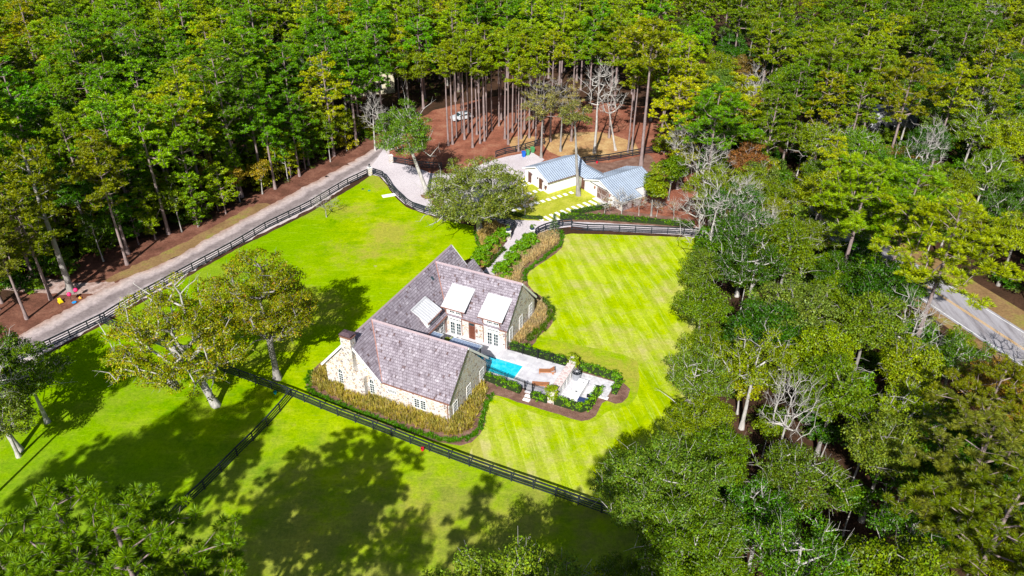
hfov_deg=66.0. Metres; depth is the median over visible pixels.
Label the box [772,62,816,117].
oak tree
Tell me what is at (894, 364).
oak tree
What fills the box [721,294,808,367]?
oak tree
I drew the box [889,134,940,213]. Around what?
pale limbed oak
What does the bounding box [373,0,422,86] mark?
pine tree
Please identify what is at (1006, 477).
oak tree
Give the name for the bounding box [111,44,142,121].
pine tree
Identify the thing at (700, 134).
young tree
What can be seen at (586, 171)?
stable link
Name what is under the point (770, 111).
oak tree
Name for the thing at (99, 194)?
pine tree
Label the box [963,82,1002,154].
pine tree
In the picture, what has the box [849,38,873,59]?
oak tree
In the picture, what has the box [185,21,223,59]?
pine tree
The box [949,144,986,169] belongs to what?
understory shrub
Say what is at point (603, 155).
paddock fence
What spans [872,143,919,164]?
oak tree
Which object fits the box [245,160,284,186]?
understory shrub
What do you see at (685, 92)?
pine tree
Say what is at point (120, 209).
young pine tree
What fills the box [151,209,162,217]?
understory shrub
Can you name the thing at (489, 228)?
ornamental grass
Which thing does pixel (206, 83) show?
pine tree
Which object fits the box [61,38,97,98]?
pine tree
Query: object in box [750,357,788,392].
understory shrub
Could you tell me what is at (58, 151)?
pine tree
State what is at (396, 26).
pine tree
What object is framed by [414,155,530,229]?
live oak tree
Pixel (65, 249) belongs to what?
understory shrub
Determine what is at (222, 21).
pine tree
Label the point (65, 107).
oak tree
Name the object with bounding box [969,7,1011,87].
pine tree
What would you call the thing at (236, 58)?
pine tree
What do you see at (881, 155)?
oak tree
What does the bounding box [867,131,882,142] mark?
young tree
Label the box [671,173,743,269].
bare tree
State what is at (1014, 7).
pine tree
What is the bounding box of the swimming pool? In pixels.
[477,352,524,379]
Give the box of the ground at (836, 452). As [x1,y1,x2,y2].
[0,0,1023,575]
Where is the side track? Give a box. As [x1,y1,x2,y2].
[1,276,114,294]
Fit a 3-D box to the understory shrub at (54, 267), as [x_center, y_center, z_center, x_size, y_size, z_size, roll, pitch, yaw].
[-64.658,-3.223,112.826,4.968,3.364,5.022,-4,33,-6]
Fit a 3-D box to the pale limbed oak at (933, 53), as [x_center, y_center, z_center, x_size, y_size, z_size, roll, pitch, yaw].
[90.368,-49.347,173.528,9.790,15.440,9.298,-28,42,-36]
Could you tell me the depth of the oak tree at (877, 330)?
85.92 m
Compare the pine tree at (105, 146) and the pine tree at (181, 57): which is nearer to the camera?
the pine tree at (105, 146)
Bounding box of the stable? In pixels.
[522,155,585,193]
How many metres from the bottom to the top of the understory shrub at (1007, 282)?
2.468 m
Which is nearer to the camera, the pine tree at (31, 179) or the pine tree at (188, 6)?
the pine tree at (31, 179)
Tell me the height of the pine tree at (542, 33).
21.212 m
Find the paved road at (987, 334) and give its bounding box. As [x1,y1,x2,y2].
[807,207,1023,364]
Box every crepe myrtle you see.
[514,190,543,212]
[597,192,615,213]
[612,189,639,213]
[631,191,649,215]
[645,200,667,216]
[665,196,684,217]
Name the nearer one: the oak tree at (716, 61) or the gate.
the gate
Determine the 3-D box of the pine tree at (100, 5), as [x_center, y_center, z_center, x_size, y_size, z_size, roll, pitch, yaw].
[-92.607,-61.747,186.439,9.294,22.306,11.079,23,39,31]
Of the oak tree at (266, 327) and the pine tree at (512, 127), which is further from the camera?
the pine tree at (512, 127)
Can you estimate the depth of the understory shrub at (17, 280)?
109.37 m
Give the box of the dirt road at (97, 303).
[2,129,402,362]
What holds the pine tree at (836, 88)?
on the ground at (836, 452)
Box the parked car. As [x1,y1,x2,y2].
[450,110,470,121]
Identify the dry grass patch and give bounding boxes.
[510,135,537,149]
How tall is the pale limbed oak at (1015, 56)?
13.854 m
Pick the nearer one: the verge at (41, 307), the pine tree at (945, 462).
the pine tree at (945, 462)
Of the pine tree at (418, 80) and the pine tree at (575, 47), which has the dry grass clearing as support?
the pine tree at (575, 47)
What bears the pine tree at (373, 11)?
on the ground at (836, 452)
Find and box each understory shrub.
[0,271,32,292]
[6,244,45,273]
[25,278,44,294]
[29,248,72,278]
[39,211,66,222]
[43,252,80,278]
[47,222,80,246]
[52,246,74,256]
[62,230,88,246]
[77,222,118,249]
[78,234,104,255]
[96,232,120,244]
[117,217,138,228]
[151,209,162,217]
[153,161,172,173]
[159,166,185,187]
[163,181,187,204]
[169,211,192,225]
[172,202,192,212]
[184,185,215,212]
[187,206,211,225]
[230,174,248,187]
[235,150,253,163]
[241,158,267,174]
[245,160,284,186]
[250,175,268,190]
[252,142,276,155]
[282,162,300,174]
[298,139,328,159]
[319,115,349,132]
[324,135,341,143]
[335,133,359,149]
[345,113,376,135]
[357,128,372,139]
[650,133,677,155]
[657,115,678,132]
[693,324,724,346]
[694,147,721,170]
[701,479,734,503]
[707,305,741,326]
[720,319,752,335]
[720,556,754,575]
[722,137,744,152]
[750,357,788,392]
[750,467,811,512]
[755,402,794,432]
[759,142,778,155]
[761,524,798,556]
[767,158,793,177]
[772,150,786,162]
[779,553,820,575]
[783,271,810,285]
[786,325,812,351]
[787,282,818,314]
[789,152,805,163]
[789,251,832,278]
[795,408,835,439]
[799,384,835,416]
[799,520,866,575]
[802,145,830,162]
[805,209,816,219]
[810,466,860,508]
[822,373,837,390]
[823,239,855,251]
[827,253,844,268]
[840,113,873,131]
[850,246,881,266]
[861,348,889,376]
[873,214,903,247]
[873,387,930,422]
[881,337,926,374]
[884,137,902,147]
[891,124,912,138]
[893,319,942,353]
[897,140,918,157]
[899,310,941,340]
[928,222,960,242]
[935,162,950,172]
[941,127,965,152]
[945,126,958,135]
[945,159,972,175]
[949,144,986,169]
[960,229,986,246]
[967,133,993,148]
[977,176,997,193]
[980,193,1011,211]
[991,268,1023,289]
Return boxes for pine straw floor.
[380,94,759,228]
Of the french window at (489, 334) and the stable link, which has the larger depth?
the stable link
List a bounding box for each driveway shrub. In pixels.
[469,251,488,265]
[473,244,492,261]
[482,235,500,248]
[491,227,509,241]
[491,260,512,277]
[501,251,521,265]
[509,238,531,253]
[522,232,539,244]
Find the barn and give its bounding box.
[583,166,648,210]
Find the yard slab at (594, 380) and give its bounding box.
[560,372,613,401]
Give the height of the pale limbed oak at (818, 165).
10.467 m
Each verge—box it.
[0,131,380,342]
[784,215,1019,370]
[843,211,1023,329]
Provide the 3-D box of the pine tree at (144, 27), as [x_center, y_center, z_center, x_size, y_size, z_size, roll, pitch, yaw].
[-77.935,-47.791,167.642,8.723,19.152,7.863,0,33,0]
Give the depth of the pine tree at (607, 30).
175.28 m
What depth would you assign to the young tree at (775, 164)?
135.06 m
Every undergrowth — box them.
[6,61,538,260]
[668,60,1023,452]
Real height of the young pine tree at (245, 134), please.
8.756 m
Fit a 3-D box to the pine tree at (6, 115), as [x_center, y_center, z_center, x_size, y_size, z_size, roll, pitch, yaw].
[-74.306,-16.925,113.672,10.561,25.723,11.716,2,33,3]
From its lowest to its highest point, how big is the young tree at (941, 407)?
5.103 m
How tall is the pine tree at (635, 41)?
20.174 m
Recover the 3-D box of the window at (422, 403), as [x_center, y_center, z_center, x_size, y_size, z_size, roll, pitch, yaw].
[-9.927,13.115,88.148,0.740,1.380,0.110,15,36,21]
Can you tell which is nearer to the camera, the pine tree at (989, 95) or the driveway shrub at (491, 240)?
the driveway shrub at (491, 240)
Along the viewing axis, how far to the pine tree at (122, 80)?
151.42 m
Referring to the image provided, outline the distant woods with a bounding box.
[7,0,1023,53]
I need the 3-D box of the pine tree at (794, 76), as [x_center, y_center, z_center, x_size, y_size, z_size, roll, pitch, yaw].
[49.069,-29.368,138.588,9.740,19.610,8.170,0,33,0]
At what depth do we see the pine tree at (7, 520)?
43.79 m
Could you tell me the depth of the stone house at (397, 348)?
91.89 m
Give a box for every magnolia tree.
[642,161,670,215]
[656,154,689,200]
[668,133,700,188]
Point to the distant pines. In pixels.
(707, 8)
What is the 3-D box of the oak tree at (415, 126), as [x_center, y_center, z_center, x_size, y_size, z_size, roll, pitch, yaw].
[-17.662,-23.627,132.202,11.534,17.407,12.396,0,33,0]
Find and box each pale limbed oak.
[679,161,735,226]
[692,110,743,153]
[702,181,767,258]
[706,324,801,429]
[708,204,782,297]
[711,233,793,319]
[715,471,804,573]
[735,109,779,150]
[738,81,767,100]
[741,501,865,575]
[750,195,811,226]
[750,439,862,514]
[775,26,798,71]
[786,217,844,271]
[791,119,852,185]
[797,159,843,209]
[836,125,894,165]
[859,378,939,439]
[865,487,964,575]
[868,32,898,62]
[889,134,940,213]
[893,94,924,144]
[907,35,945,79]
[910,100,965,127]
[924,325,997,409]
[937,193,986,255]
[950,100,1005,165]
[962,147,1020,203]
[974,190,1023,258]
[977,79,1010,103]
[984,42,1023,100]
[990,107,1023,136]
[1004,177,1023,218]
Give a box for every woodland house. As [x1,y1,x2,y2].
[355,54,395,95]
[868,93,917,137]
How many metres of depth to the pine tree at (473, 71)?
143.79 m
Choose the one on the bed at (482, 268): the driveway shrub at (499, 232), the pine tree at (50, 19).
the driveway shrub at (499, 232)
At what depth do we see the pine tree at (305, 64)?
163.12 m
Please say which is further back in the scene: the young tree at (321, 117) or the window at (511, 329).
the young tree at (321, 117)
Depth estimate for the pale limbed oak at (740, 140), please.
134.93 m
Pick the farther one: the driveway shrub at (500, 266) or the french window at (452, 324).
the driveway shrub at (500, 266)
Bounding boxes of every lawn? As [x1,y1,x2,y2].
[0,175,717,575]
[469,234,716,523]
[476,177,600,220]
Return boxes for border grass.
[303,368,494,443]
[473,229,480,246]
[484,246,506,267]
[521,230,564,280]
[525,295,556,344]
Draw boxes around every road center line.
[806,208,1022,347]
[812,213,1023,349]
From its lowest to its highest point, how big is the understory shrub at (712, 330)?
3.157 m
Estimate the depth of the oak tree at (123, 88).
145.03 m
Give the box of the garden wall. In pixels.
[552,363,574,394]
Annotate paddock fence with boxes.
[14,169,367,357]
[99,315,638,525]
[137,389,292,550]
[372,168,514,225]
[393,157,441,168]
[495,138,544,156]
[535,218,571,233]
[571,222,698,234]
[581,146,666,162]
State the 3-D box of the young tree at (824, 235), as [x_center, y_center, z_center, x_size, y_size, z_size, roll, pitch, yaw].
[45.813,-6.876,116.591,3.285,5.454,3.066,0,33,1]
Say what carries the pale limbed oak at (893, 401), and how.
on the ground at (836, 452)
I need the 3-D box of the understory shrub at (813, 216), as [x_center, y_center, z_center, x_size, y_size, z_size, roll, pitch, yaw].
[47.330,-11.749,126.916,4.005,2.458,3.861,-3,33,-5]
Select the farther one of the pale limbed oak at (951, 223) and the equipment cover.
the pale limbed oak at (951, 223)
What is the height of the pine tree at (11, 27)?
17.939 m
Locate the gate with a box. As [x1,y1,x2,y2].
[511,221,515,233]
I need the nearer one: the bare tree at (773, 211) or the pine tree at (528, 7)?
the bare tree at (773, 211)
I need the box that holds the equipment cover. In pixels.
[577,397,587,402]
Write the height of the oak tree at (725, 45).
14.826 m
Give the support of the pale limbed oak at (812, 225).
on the ground at (836, 452)
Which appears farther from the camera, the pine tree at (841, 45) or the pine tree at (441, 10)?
the pine tree at (441, 10)
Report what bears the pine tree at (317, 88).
on the ground at (836, 452)
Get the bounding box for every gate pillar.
[367,164,371,175]
[388,154,392,162]
[505,230,510,239]
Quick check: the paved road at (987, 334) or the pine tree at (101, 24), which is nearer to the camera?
the paved road at (987, 334)
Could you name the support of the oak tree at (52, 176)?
on the ground at (836, 452)
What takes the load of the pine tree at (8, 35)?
on the ground at (836, 452)
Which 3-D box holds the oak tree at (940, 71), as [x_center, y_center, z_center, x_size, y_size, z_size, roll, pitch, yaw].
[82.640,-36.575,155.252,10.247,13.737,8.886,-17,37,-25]
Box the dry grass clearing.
[542,132,638,160]
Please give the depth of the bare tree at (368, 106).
147.74 m
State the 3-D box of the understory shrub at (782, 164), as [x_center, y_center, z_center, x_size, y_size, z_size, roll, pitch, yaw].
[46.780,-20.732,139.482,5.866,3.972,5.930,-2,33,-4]
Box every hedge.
[484,370,521,393]
[498,208,542,219]
[510,340,569,364]
[530,391,547,402]
[554,385,605,412]
[560,211,694,227]
[570,202,609,213]
[578,360,624,394]
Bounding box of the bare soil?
[585,155,656,173]
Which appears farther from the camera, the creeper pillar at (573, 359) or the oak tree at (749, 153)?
the oak tree at (749, 153)
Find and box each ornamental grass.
[307,356,487,436]
[468,218,505,266]
[493,228,560,342]
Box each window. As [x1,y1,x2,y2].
[338,368,343,383]
[369,379,375,394]
[387,388,396,394]
[414,398,419,408]
[420,400,426,410]
[440,322,444,338]
[450,317,460,322]
[450,321,455,333]
[453,399,457,413]
[456,322,461,335]
[466,382,471,398]
[480,366,483,380]
[486,328,498,332]
[487,331,492,344]
[493,333,498,345]
[509,326,512,341]
[519,314,522,329]
[529,303,531,317]
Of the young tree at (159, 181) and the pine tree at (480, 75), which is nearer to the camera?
the young tree at (159, 181)
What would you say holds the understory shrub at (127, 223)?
on the ground at (836, 452)
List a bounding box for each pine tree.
[0,0,19,75]
[0,0,44,57]
[0,0,50,61]
[0,0,62,29]
[0,10,10,27]
[0,28,23,57]
[0,31,11,64]
[0,41,13,83]
[0,44,42,92]
[0,55,59,199]
[0,63,17,84]
[0,92,32,226]
[0,101,19,231]
[0,130,54,278]
[0,135,75,293]
[0,168,33,254]
[0,195,71,300]
[0,212,37,319]
[0,275,7,309]
[0,473,196,575]
[0,497,101,575]
[1,89,43,184]
[2,10,33,72]
[4,33,61,93]
[10,69,43,96]
[11,142,66,244]
[13,0,53,17]
[23,17,66,101]
[23,198,67,246]
[26,20,89,102]
[26,481,249,575]
[31,77,74,121]
[32,15,110,94]
[34,55,67,99]
[34,60,66,98]
[36,25,99,99]
[36,106,82,187]
[37,113,96,230]
[38,95,69,157]
[43,18,75,45]
[48,62,85,102]
[49,0,98,30]
[57,100,115,163]
[60,137,134,265]
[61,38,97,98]
[64,176,90,213]
[65,3,102,37]
[66,60,138,187]
[67,38,124,91]
[68,101,151,236]
[68,129,131,254]
[68,194,97,231]
[72,18,112,55]
[72,100,136,193]
[78,0,113,28]
[79,90,154,207]
[85,70,129,106]
[86,92,121,176]
[90,0,132,33]
[90,191,134,250]
[91,0,144,85]
[91,15,123,37]
[92,26,118,53]
[97,56,127,85]
[100,0,154,83]
[104,31,157,86]
[107,55,169,162]
[107,95,184,234]
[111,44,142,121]
[114,23,165,85]
[114,168,161,233]
[115,17,160,58]
[116,193,150,244]
[120,149,156,182]
[120,531,245,575]
[121,87,180,209]
[125,181,165,239]
[129,93,179,184]
[130,31,186,80]
[135,143,159,179]
[136,0,188,35]
[138,58,219,177]
[138,168,179,222]
[145,11,182,52]
[145,95,213,222]
[146,58,190,110]
[152,0,204,50]
[153,74,218,204]
[159,0,226,55]
[159,39,197,70]
[161,30,196,65]
[164,0,196,70]
[166,4,200,70]
[168,116,193,159]
[173,81,208,151]
[176,178,213,226]
[178,54,203,128]
[183,50,265,197]
[183,66,225,164]
[184,0,227,20]
[184,36,222,71]
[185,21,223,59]
[186,7,218,38]
[186,14,219,63]
[188,99,235,176]
[191,86,239,176]
[194,37,240,134]
[198,0,230,19]
[200,160,239,213]
[201,28,267,158]
[201,167,226,210]
[206,13,235,39]
[206,34,253,86]
[209,10,243,44]
[211,27,282,147]
[211,140,244,197]
[212,126,246,160]
[214,0,247,34]
[217,103,237,142]
[220,57,281,161]
[226,0,277,98]
[231,8,266,36]
[234,114,256,153]
[236,81,288,189]
[239,130,267,162]
[240,36,280,114]
[242,0,294,42]
[245,100,290,167]
[251,37,290,114]
[256,20,281,52]
[260,42,305,116]
[263,53,316,101]
[265,5,297,44]
[266,42,309,112]
[270,129,303,177]
[272,0,330,44]
[273,88,319,176]
[273,119,297,137]
[281,31,312,102]
[282,118,319,169]
[286,90,323,165]
[289,18,331,118]
[289,47,313,113]
[291,0,337,103]
[293,63,322,124]
[298,51,351,156]
[298,53,333,133]
[300,0,344,54]
[300,9,343,112]
[300,27,353,130]
[321,37,383,146]
[325,0,355,94]
[327,27,357,108]
[334,0,359,50]
[338,40,377,134]
[342,3,381,52]
[342,13,376,96]
[344,0,392,103]
[346,10,400,119]
[352,0,386,12]
[358,26,406,127]
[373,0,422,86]
[378,23,403,97]
[386,27,417,104]
[392,0,438,91]
[396,0,447,98]
[396,16,443,108]
[398,0,430,82]
[416,6,449,78]
[423,44,464,145]
[427,0,451,32]
[427,39,459,144]
[432,4,475,101]
[434,0,476,91]
[436,44,465,137]
[443,3,467,79]
[447,0,506,86]
[449,41,493,147]
[451,23,486,132]
[451,32,479,139]
[452,50,462,133]
[458,37,487,134]
[462,0,493,92]
[462,46,494,143]
[467,25,497,100]
[468,23,504,136]
[469,44,498,141]
[474,6,499,77]
[476,41,504,130]
[485,0,533,89]
[486,1,515,71]
[486,29,523,139]
[491,36,528,144]
[493,27,505,119]
[496,37,519,132]
[497,18,532,122]
[498,40,506,125]
[499,5,545,76]
[501,0,537,67]
[502,32,536,138]
[504,56,535,151]
[509,0,546,73]
[513,0,551,88]
[513,22,545,129]
[515,40,541,137]
[518,25,549,128]
[521,44,548,143]
[530,38,549,121]
[531,27,560,133]
[535,27,572,141]
[538,8,562,78]
[540,0,563,67]
[542,7,581,94]
[547,0,581,83]
[554,31,598,141]
[557,93,593,196]
[558,0,601,81]
[560,0,577,72]
[561,14,600,89]
[572,14,611,100]
[576,0,616,74]
[576,2,587,69]
[588,16,634,88]
[589,0,617,94]
[591,0,615,79]
[592,30,632,137]
[595,8,642,103]
[596,0,642,80]
[614,1,639,68]
[614,15,683,165]
[615,15,658,110]
[617,5,654,93]
[618,47,655,151]
[619,60,646,152]
[631,0,654,14]
[645,0,675,87]
[646,41,692,136]
[648,75,702,181]
[651,57,721,147]
[653,0,682,52]
[655,34,708,120]
[662,24,683,113]
[667,35,706,148]
[674,83,765,201]
[680,29,706,99]
[682,17,715,110]
[684,12,715,81]
[714,72,761,181]
[723,0,760,80]
[734,89,802,189]
[747,17,798,84]
[750,6,798,81]
[769,53,832,158]
[771,65,823,170]
[782,23,823,63]
[782,28,815,66]
[788,7,823,54]
[790,25,870,141]
[796,70,855,159]
[800,0,828,25]
[809,9,844,82]
[809,151,919,262]
[812,0,857,78]
[812,58,865,148]
[816,135,849,221]
[818,22,852,99]
[818,34,848,116]
[821,87,871,166]
[826,75,892,179]
[839,10,867,45]
[840,140,878,237]
[847,8,892,105]
[848,42,907,126]
[850,30,909,119]
[850,157,966,261]
[853,0,900,46]
[863,49,903,131]
[864,56,968,148]
[867,190,1023,337]
[868,12,916,95]
[876,0,920,39]
[882,453,1023,575]
[891,12,926,55]
[894,5,940,85]
[902,5,964,78]
[902,388,1023,557]
[918,348,1023,446]
[929,0,970,36]
[929,63,979,169]
[934,6,978,49]
[940,0,979,62]
[943,16,985,68]
[958,29,1003,108]
[960,13,1011,89]
[960,28,1023,111]
[961,0,989,55]
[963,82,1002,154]
[967,62,1023,169]
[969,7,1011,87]
[991,0,1023,58]
[995,9,1023,69]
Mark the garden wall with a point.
(563, 378)
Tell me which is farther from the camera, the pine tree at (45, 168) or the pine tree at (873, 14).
the pine tree at (873, 14)
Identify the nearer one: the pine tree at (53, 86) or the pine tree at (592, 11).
the pine tree at (53, 86)
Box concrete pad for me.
[382,193,395,197]
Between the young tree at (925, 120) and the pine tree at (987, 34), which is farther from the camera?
the pine tree at (987, 34)
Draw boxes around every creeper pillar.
[544,384,558,403]
[566,352,580,368]
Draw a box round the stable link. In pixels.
[578,162,604,189]
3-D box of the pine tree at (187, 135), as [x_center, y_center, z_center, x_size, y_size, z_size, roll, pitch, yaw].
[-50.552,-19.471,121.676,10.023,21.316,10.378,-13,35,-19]
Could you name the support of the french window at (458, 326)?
in the stone house at (397, 348)
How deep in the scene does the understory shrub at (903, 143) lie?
148.73 m
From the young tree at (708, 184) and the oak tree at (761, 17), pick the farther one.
the oak tree at (761, 17)
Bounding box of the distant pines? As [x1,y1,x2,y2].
[0,0,1023,66]
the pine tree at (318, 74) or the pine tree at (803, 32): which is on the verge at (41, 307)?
the pine tree at (318, 74)
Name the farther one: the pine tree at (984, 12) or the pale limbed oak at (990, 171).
the pine tree at (984, 12)
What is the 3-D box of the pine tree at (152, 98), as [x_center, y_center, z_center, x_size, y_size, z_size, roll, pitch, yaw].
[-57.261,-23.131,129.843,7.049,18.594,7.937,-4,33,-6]
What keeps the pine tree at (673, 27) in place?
on the pine straw floor
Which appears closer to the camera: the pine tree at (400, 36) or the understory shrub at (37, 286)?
the understory shrub at (37, 286)
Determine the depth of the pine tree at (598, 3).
177.86 m
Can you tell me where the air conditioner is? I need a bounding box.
[572,369,580,380]
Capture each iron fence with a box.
[486,366,524,389]
[507,341,568,365]
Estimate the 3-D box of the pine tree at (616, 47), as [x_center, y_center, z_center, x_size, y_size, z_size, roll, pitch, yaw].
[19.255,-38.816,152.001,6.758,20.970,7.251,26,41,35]
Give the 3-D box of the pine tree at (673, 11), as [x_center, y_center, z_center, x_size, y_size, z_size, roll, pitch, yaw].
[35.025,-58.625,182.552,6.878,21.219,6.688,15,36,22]
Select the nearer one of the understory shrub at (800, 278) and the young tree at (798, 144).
the understory shrub at (800, 278)
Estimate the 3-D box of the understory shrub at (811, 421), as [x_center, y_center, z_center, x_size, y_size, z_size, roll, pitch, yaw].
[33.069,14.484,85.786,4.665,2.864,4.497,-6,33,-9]
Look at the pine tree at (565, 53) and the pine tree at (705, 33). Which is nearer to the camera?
the pine tree at (705, 33)
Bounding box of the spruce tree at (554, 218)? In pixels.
[548,213,559,233]
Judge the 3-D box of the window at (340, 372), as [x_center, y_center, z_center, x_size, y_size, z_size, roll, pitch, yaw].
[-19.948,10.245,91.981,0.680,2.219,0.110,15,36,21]
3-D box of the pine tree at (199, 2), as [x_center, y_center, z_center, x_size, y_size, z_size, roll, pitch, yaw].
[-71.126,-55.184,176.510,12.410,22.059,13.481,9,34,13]
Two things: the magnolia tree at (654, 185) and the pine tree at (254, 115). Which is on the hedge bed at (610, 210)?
the magnolia tree at (654, 185)
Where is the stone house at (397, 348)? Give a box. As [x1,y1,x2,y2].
[321,245,536,420]
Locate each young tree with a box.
[15,228,46,277]
[30,223,55,247]
[104,187,132,226]
[154,180,171,211]
[157,179,189,231]
[172,157,198,177]
[182,175,203,191]
[191,153,215,183]
[223,166,245,201]
[243,159,270,193]
[261,145,275,157]
[269,132,296,180]
[305,123,321,132]
[313,122,337,161]
[316,112,328,135]
[332,111,354,150]
[334,107,356,138]
[692,227,733,285]
[693,118,709,149]
[695,222,727,241]
[698,172,718,205]
[700,184,722,213]
[703,151,726,162]
[705,153,732,171]
[712,513,752,553]
[717,236,744,273]
[722,339,753,389]
[726,360,766,414]
[730,266,761,311]
[746,156,780,189]
[751,414,785,457]
[763,157,781,173]
[766,168,794,187]
[774,205,811,253]
[782,115,804,150]
[789,136,815,175]
[795,156,820,187]
[811,420,845,456]
[812,111,832,130]
[815,224,832,253]
[817,270,855,292]
[819,313,851,339]
[823,142,855,177]
[829,479,877,536]
[838,417,892,481]
[842,371,880,429]
[849,230,879,267]
[858,354,883,375]
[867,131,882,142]
[867,455,921,514]
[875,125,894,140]
[910,329,953,382]
[911,153,933,170]
[912,172,934,215]
[917,263,943,313]
[918,197,957,253]
[919,108,954,141]
[923,124,950,157]
[927,423,975,495]
[933,387,962,417]
[941,324,977,352]
[946,161,984,221]
[949,510,1015,575]
[953,210,983,238]
[967,115,992,157]
[982,208,1014,258]
[990,178,1019,205]
[998,160,1023,193]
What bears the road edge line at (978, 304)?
on the paved road at (987, 334)
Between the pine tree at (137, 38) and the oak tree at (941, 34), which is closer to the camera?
the pine tree at (137, 38)
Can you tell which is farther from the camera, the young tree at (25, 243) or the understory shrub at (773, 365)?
the young tree at (25, 243)
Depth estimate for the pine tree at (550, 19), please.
182.71 m
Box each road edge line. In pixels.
[825,234,1022,365]
[870,236,1023,332]
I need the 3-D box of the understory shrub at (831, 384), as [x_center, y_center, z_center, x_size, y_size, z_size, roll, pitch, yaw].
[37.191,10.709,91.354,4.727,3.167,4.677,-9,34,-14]
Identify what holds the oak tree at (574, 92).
on the dry grass clearing
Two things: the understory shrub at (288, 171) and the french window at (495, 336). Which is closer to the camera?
the french window at (495, 336)
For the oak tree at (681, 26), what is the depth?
188.70 m
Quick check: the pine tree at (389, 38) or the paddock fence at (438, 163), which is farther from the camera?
the pine tree at (389, 38)
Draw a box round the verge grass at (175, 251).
[105,203,269,281]
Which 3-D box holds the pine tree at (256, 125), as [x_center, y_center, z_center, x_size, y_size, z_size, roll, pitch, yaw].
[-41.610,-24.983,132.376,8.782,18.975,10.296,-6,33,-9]
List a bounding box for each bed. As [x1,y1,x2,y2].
[306,360,492,445]
[465,220,507,270]
[482,352,629,420]
[484,228,563,350]
[561,207,695,227]
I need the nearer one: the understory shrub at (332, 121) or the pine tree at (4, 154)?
the pine tree at (4, 154)
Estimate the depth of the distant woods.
197.31 m
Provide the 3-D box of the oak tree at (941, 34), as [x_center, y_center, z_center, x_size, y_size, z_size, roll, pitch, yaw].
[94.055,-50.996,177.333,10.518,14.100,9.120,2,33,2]
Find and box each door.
[528,171,531,182]
[539,178,542,189]
[581,178,584,189]
[597,186,608,202]
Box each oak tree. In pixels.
[0,324,34,402]
[0,340,74,424]
[0,363,26,452]
[0,386,37,458]
[16,93,52,152]
[17,158,68,218]
[24,98,86,159]
[26,161,120,247]
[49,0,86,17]
[72,204,111,261]
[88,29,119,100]
[93,270,254,408]
[101,81,145,108]
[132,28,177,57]
[199,245,318,381]
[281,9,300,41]
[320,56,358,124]
[373,91,439,195]
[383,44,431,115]
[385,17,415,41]
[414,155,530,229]
[419,534,594,575]
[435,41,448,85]
[520,70,569,157]
[545,76,584,151]
[588,550,647,575]
[589,430,740,569]
[628,480,750,575]
[633,51,674,120]
[659,342,736,435]
[661,16,689,41]
[662,390,738,448]
[669,274,730,353]
[674,323,743,393]
[676,245,728,284]
[681,422,759,506]
[685,33,714,82]
[697,68,737,113]
[699,83,738,148]
[701,50,741,78]
[708,111,757,161]
[713,32,749,85]
[718,19,755,58]
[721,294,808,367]
[726,141,771,202]
[727,164,771,202]
[731,54,766,80]
[738,94,765,151]
[738,272,844,370]
[741,11,770,57]
[747,52,777,84]
[747,219,827,301]
[751,102,779,158]
[755,49,790,81]
[759,28,787,78]
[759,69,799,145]
[761,177,804,211]
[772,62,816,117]
[772,73,807,125]
[786,320,872,413]
[788,169,851,237]
[790,351,879,456]
[802,275,850,345]
[809,250,864,317]
[818,56,851,72]
[821,200,879,258]
[821,289,917,389]
[832,532,951,575]
[839,406,934,523]
[842,252,929,307]
[843,258,926,354]
[846,9,873,38]
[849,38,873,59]
[863,146,916,212]
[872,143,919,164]
[875,334,949,422]
[876,7,906,62]
[887,183,925,239]
[888,78,920,109]
[893,411,1003,516]
[905,123,957,157]
[912,68,959,116]
[914,33,958,56]
[920,87,974,115]
[921,164,979,197]
[925,54,964,75]
[931,60,976,88]
[957,357,1023,454]
[969,146,1020,198]
[972,102,1006,153]
[978,62,1023,89]
[983,119,1023,189]
[983,209,1023,286]
[983,443,1023,532]
[989,93,1023,119]
[990,547,1023,575]
[995,19,1023,48]
[998,66,1023,79]
[1005,93,1023,160]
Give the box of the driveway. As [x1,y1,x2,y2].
[372,149,773,275]
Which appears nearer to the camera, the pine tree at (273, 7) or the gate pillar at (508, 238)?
the gate pillar at (508, 238)
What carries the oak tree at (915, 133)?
on the ground at (836, 452)
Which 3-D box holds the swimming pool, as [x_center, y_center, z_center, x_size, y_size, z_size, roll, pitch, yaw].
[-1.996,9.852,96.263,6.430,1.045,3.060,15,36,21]
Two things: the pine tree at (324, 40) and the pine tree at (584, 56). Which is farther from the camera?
the pine tree at (584, 56)
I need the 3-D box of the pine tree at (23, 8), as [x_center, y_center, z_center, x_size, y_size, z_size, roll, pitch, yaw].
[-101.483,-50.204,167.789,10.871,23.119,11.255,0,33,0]
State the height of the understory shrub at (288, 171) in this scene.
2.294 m
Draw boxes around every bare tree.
[308,192,338,216]
[360,91,386,150]
[576,56,621,153]
[595,78,627,150]
[666,122,697,189]
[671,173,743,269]
[678,134,734,212]
[731,173,763,240]
[733,62,774,103]
[737,197,785,270]
[759,369,825,467]
[885,285,950,385]
[911,115,949,168]
[978,1,1007,24]
[1013,334,1023,359]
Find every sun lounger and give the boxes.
[532,381,548,387]
[539,366,554,374]
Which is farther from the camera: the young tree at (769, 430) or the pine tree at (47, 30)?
the pine tree at (47, 30)
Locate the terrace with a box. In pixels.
[442,331,571,394]
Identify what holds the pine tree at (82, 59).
on the ground at (836, 452)
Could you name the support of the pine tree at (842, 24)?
on the ground at (836, 452)
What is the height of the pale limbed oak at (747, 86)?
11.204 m
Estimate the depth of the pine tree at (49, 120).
125.08 m

